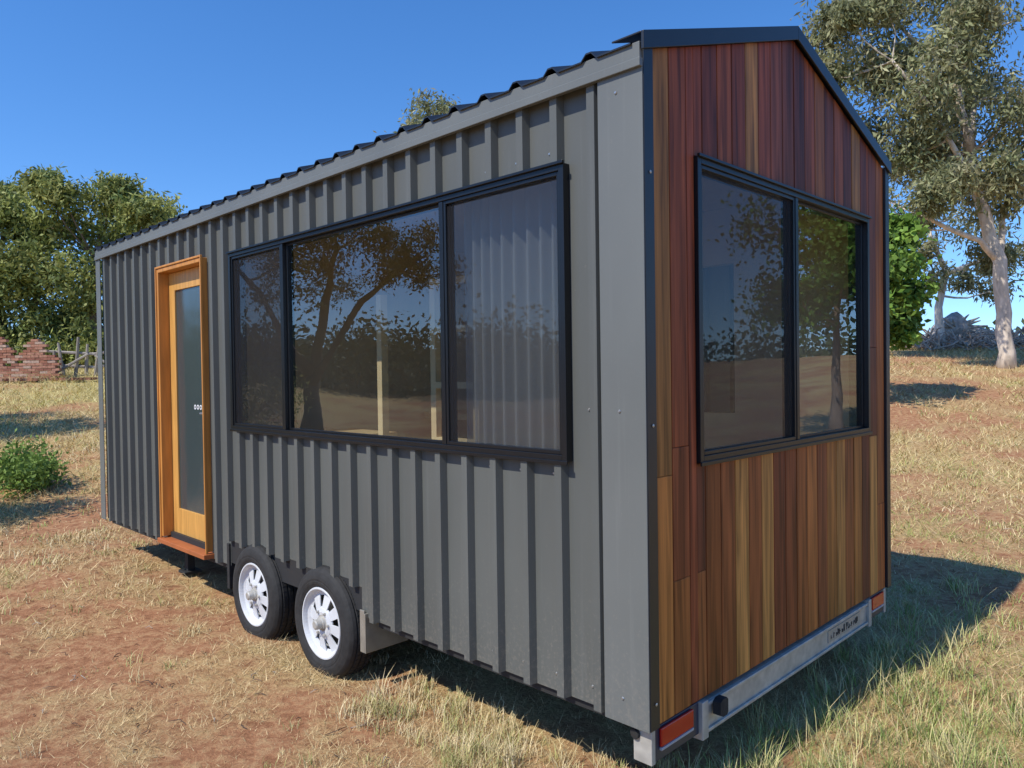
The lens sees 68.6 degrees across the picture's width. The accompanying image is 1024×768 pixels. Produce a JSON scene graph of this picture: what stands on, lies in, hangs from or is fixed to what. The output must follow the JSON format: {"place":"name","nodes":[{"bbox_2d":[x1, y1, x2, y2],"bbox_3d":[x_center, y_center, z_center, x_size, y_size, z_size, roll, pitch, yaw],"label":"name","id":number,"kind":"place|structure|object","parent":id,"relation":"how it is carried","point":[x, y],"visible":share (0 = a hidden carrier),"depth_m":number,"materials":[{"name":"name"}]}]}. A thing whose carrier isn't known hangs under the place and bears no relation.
{"place":"outdoors","nodes":[
{"label":"outdoors","id":0,"kind":"place"},
{"bbox_2d":[0,344,1023,767],"bbox_3d":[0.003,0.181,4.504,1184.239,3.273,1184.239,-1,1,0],"label":"ground","id":1,"kind":"structure","parent":0,"point":[18,686],"depth_m":4.37,"materials":[{"name":"brown soil"}]},
{"bbox_2d":[0,428,71,499],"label":"shrub","id":2,"kind":"object","parent":1,"relation":"on","point":[27,468],"visible":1,"depth_m":9.72,"materials":[{"name":"green plant"}]},
{"bbox_2d":[0,177,80,365],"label":"pepper tree","id":3,"kind":"object","parent":1,"relation":"on","point":[8,295],"visible":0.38,"depth_m":29.16,"materials":[{"name":"green plant"}]},
{"bbox_2d":[0,337,97,380],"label":"bricks","id":4,"kind":"object","parent":1,"relation":"on","point":[42,359],"visible":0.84,"depth_m":21.93,"materials":[{"name":"red brick"}]},
{"bbox_2d":[48,337,103,375],"bbox_3d":[-12.636,-0.815,22.512,2.707,1.345,0.346,-1,1,0],"label":"timber fence","id":5,"kind":"object","parent":1,"relation":"on","point":[86,354],"visible":0.43,"depth_m":22.56,"materials":[{"name":"grey wood"}]},
{"bbox_2d":[0,163,187,371],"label":"pepper tree","id":6,"kind":"object","parent":1,"relation":"on","point":[125,208],"visible":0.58,"depth_m":28.89,"materials":[{"name":"green plant"}]},
{"bbox_2d":[295,565,371,677],"bbox_3d":[-1.023,1.341,4.258,0.630,0.630,0.221,0,1,45],"label":"trailer wheel","id":7,"kind":"object","parent":1,"relation":"on","point":[328,627],"visible":0.84,"depth_m":4.17,"materials":[{"name":"black rubber"}]},
{"bbox_2d":[112,521,604,715],"bbox_3d":[-0.775,1.254,5.644,5.820,0.608,2.320,0,1,45],"label":"trailer chassis","id":8,"kind":"object","parent":1,"relation":"on","point":[190,568],"visible":0.07,"depth_m":3.50,"materials":[{"name":"black metal"}]},
{"bbox_2d":[227,543,234,588],"bbox_3d":[-1.908,1.238,5.130,0.034,0.310,0.065,0,1,45],"label":"mud flap","id":9,"kind":"object","parent":8,"relation":"attached to","point":[230,570],"visible":0.53,"depth_m":5.10,"materials":[{"name":"rubber"}]},
{"bbox_2d":[168,531,361,610],"bbox_3d":[-0.767,1.063,5.652,5.912,0.250,2.389,0,1,45],"label":"subfloor","id":10,"kind":"object","parent":8,"relation":"on","point":[291,574],"visible":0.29,"depth_m":4.57,"materials":[{"name":"grey metal"}]},
{"bbox_2d":[94,41,649,733],"bbox_3d":[-0.782,-0.009,5.635,5.989,2.445,2.510,0,1,45],"label":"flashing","id":11,"kind":"object","parent":10,"relation":"on","point":[622,341],"visible":0.75,"depth_m":2.73,"materials":[{"name":"grey metal"}]},
{"bbox_2d":[328,275,466,441],"bbox_3d":[0.098,0.067,4.945,3.100,2.100,1.950,0,1,45],"label":"interior shelf and bench","id":12,"kind":"object","parent":10,"relation":"on","point":[435,414],"visible":0.29,"depth_m":4.79,"materials":[{"name":"beige wood"}]},
{"bbox_2d":[245,177,848,449],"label":"interior walls","id":13,"kind":"structure","parent":10,"relation":"on","point":[341,281],"depth_m":5.36,"materials":[{"name":"grey paint"}]},
{"bbox_2d":[154,255,212,553],"bbox_3d":[-2.404,0.144,5.595,0.846,2.096,0.154,0,1,45],"label":"door frame","id":14,"kind":"object","parent":13,"relation":"attached to","point":[164,400],"visible":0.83,"depth_m":5.82,"materials":[{"name":"brown wood"}]},
{"bbox_2d":[157,536,213,559],"bbox_3d":[-2.394,1.210,5.603,0.860,0.033,0.175,0,1,45],"label":"door sill","id":15,"kind":"structure","parent":14,"relation":"attached to","point":[188,548],"depth_m":5.52,"materials":[{"name":"brown wood"}]},
{"bbox_2d":[169,266,204,541],"bbox_3d":[-2.377,0.162,5.612,0.762,2.038,0.040,0,1,45],"label":"door","id":16,"kind":"structure","parent":14,"relation":"attached to","point":[189,398],"depth_m":5.68,"materials":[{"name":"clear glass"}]},
{"bbox_2d":[102,83,604,712],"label":"long wall cladding","id":17,"kind":"structure","parent":13,"relation":"attached to","point":[496,565],"depth_m":3.60,"materials":[{"name":"grey metal"}]},
{"bbox_2d":[489,91,657,706],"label":"cladding screws","id":18,"kind":"object","parent":17,"relation":"attached to","point":[619,411],"visible":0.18,"depth_m":2.74,"materials":[{"name":"silver metal"}]},
{"bbox_2d":[226,160,572,464],"bbox_3d":[-0.798,-0.277,3.971,2.932,1.180,0.120,0,1,45],"label":"long window frame","id":19,"kind":"object","parent":13,"relation":"attached to","point":[444,203],"visible":0.96,"depth_m":3.46,"materials":[{"name":"black metal"}]},
{"bbox_2d":[93,40,791,251],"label":"roof","id":20,"kind":"structure","parent":13,"relation":"on","point":[548,72],"depth_m":3.70,"materials":[{"name":"black metal"}]},
{"bbox_2d":[464,180,559,449],"bbox_3d":[0.047,-0.230,3.289,0.720,1.350,0.044,0,1,45],"label":"curtain","id":21,"kind":"object","parent":13,"relation":"hanging from","point":[511,313],"visible":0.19,"depth_m":3.34,"materials":[{"name":"grey fabric"}]},
{"bbox_2d":[703,264,734,412],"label":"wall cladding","id":22,"kind":"structure","parent":13,"relation":"attached to","point":[718,335],"depth_m":5.14,"materials":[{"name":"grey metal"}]},
{"bbox_2d":[653,41,884,723],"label":"gable timber cladding","id":23,"kind":"structure","parent":13,"relation":"attached to","point":[761,558],"depth_m":3.19,"materials":[{"name":"brown wood"}]},
{"bbox_2d":[612,26,891,732],"bbox_3d":[1.301,-0.226,3.561,0.138,2.882,2.497,0,1,45],"label":"barge and corner trim","id":24,"kind":"object","parent":23,"relation":"attached to","point":[650,39],"visible":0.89,"depth_m":2.70,"materials":[{"name":"black metal"}]},
{"bbox_2d":[233,544,297,639],"bbox_3d":[-1.598,1.339,4.829,0.630,0.630,0.221,0,1,45],"label":"trailer wheel","id":25,"kind":"object","parent":8,"relation":"attached to","point":[264,597],"visible":0.82,"depth_m":4.72,"materials":[{"name":"rubber"}]},
{"bbox_2d":[360,609,407,653],"bbox_3d":[-0.691,1.306,4.068,0.050,0.225,0.280,0,1,45],"label":"mudguard","id":26,"kind":"object","parent":8,"relation":"attached to","point":[374,637],"visible":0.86,"depth_m":3.99,"materials":[{"name":"metal"}]},
{"bbox_2d":[634,588,885,765],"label":"beam","id":27,"kind":"structure","parent":8,"relation":"attached to","point":[747,688],"depth_m":3.33,"materials":[{"name":"metal"}]},
{"bbox_2d":[630,695,727,739],"bbox_3d":[0.650,1.281,2.879,0.496,0.084,0.050,-1,1,-33],"label":"rubber buffer","id":28,"kind":"object","parent":27,"relation":"attached to","point":[720,705],"visible":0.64,"depth_m":2.97,"materials":[{"name":"black rubber"}]},
{"bbox_2d":[655,589,882,761],"bbox_3d":[1.317,1.284,3.580,0.078,0.127,2.343,0,1,45],"label":"lamp housing","id":29,"kind":"object","parent":27,"relation":"attached to","point":[659,754],"visible":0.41,"depth_m":2.84,"materials":[{"name":"grey plastic"}]},
{"bbox_2d":[660,592,883,746],"bbox_3d":[1.347,1.263,3.546,0.014,0.069,2.290,0,1,45],"label":"tail lamp lens","id":30,"kind":"object","parent":29,"relation":"attached to","point":[670,731],"visible":0.98,"depth_m":2.82,"materials":[{"name":"red plastic"}]},
{"bbox_2d":[660,604,883,750],"bbox_3d":[1.347,1.305,3.546,0.014,0.010,2.290,0,1,45],"label":"white reflector strip","id":31,"kind":"object","parent":29,"relation":"attached to","point":[687,732],"visible":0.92,"depth_m":2.82,"materials":[{"name":"grey plastic"}]},
{"bbox_2d":[828,611,859,642],"bbox_3d":[1.754,1.280,3.959,0.004,0.060,0.430,0,1,45],"label":"name plate","id":32,"kind":"object","parent":27,"relation":"attached to","point":[841,625],"visible":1,"depth_m":3.94,"materials":[{"name":"grey metal"}]},
{"bbox_2d":[831,617,857,638],"bbox_3d":[1.752,1.280,3.954,0.360,0.037,0.010,-2,1,-44],"label":"plate lettering","id":33,"kind":"object","parent":32,"relation":"attached to","point":[854,621],"visible":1,"depth_m":3.97,"materials":[{"name":"grey"}]},
{"bbox_2d":[373,88,460,132],"bbox_3d":[-2.689,-4.853,23.720,3.369,8.859,3.476,-1,1,0],"label":"eucalyptus tree","id":34,"kind":"object","parent":1,"relation":"on","point":[441,107],"visible":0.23,"depth_m":23.34,"materials":[{"name":"green plant"}]},
{"bbox_2d":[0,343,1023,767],"bbox_3d":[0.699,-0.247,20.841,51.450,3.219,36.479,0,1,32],"label":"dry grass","id":35,"kind":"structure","parent":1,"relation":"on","point":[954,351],"depth_m":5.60,"materials":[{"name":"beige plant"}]},
{"bbox_2d":[1,411,1022,767],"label":"ground litter","id":36,"kind":"object","parent":1,"relation":"on","point":[435,745],"visible":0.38,"depth_m":4.05,"materials":[{"name":"brown plant"}]},
{"bbox_2d":[789,0,1023,368],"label":"eucalyptus tree","id":37,"kind":"object","parent":1,"relation":"on","point":[950,172],"visible":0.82,"depth_m":19.12,"materials":[{"name":"green plant"}]},
{"bbox_2d":[889,204,942,350],"bbox_3d":[7.194,-1.564,14.892,2.197,3.989,3.054,0,1,34],"label":"leafy green tree","id":38,"kind":"object","parent":1,"relation":"on","point":[908,297],"visible":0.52,"depth_m":14.64,"materials":[{"name":"green plant"}]},
{"bbox_2d":[889,152,1023,348],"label":"eucalyptus tree","id":39,"kind":"object","parent":1,"relation":"on","point":[927,250],"visible":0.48,"depth_m":25.96,"materials":[{"name":"green plant"}]},
{"bbox_2d":[890,326,1023,350],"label":"brush pile","id":40,"kind":"object","parent":1,"relation":"on","point":[973,340],"visible":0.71,"depth_m":24.75,"materials":[{"name":"grey plant"}]},
{"bbox_2d":[916,318,1023,333],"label":"distant treeline","id":41,"kind":"object","parent":1,"relation":"on","point":[994,321],"depth_m":87.46,"materials":[{"name":"green plant"}]},
{"bbox_2d":[928,312,1012,343],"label":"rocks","id":42,"kind":"object","parent":1,"relation":"on","point":[954,321],"visible":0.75,"depth_m":26.60,"materials":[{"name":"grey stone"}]},
{"bbox_2d":[0,0,1023,338],"label":"sky","id":43,"kind":"structure","parent":0,"point":[207,101],"materials":[{"name":"blue"}]},
{"bbox_2d":[693,152,872,466],"bbox_3d":[1.321,-0.303,3.566,0.120,1.205,1.811,0,1,45],"label":"gable window frame","id":44,"kind":"object","parent":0,"point":[791,200],"visible":0.88,"depth_m":3.53,"materials":[{"name":"black metal"}]}
]}

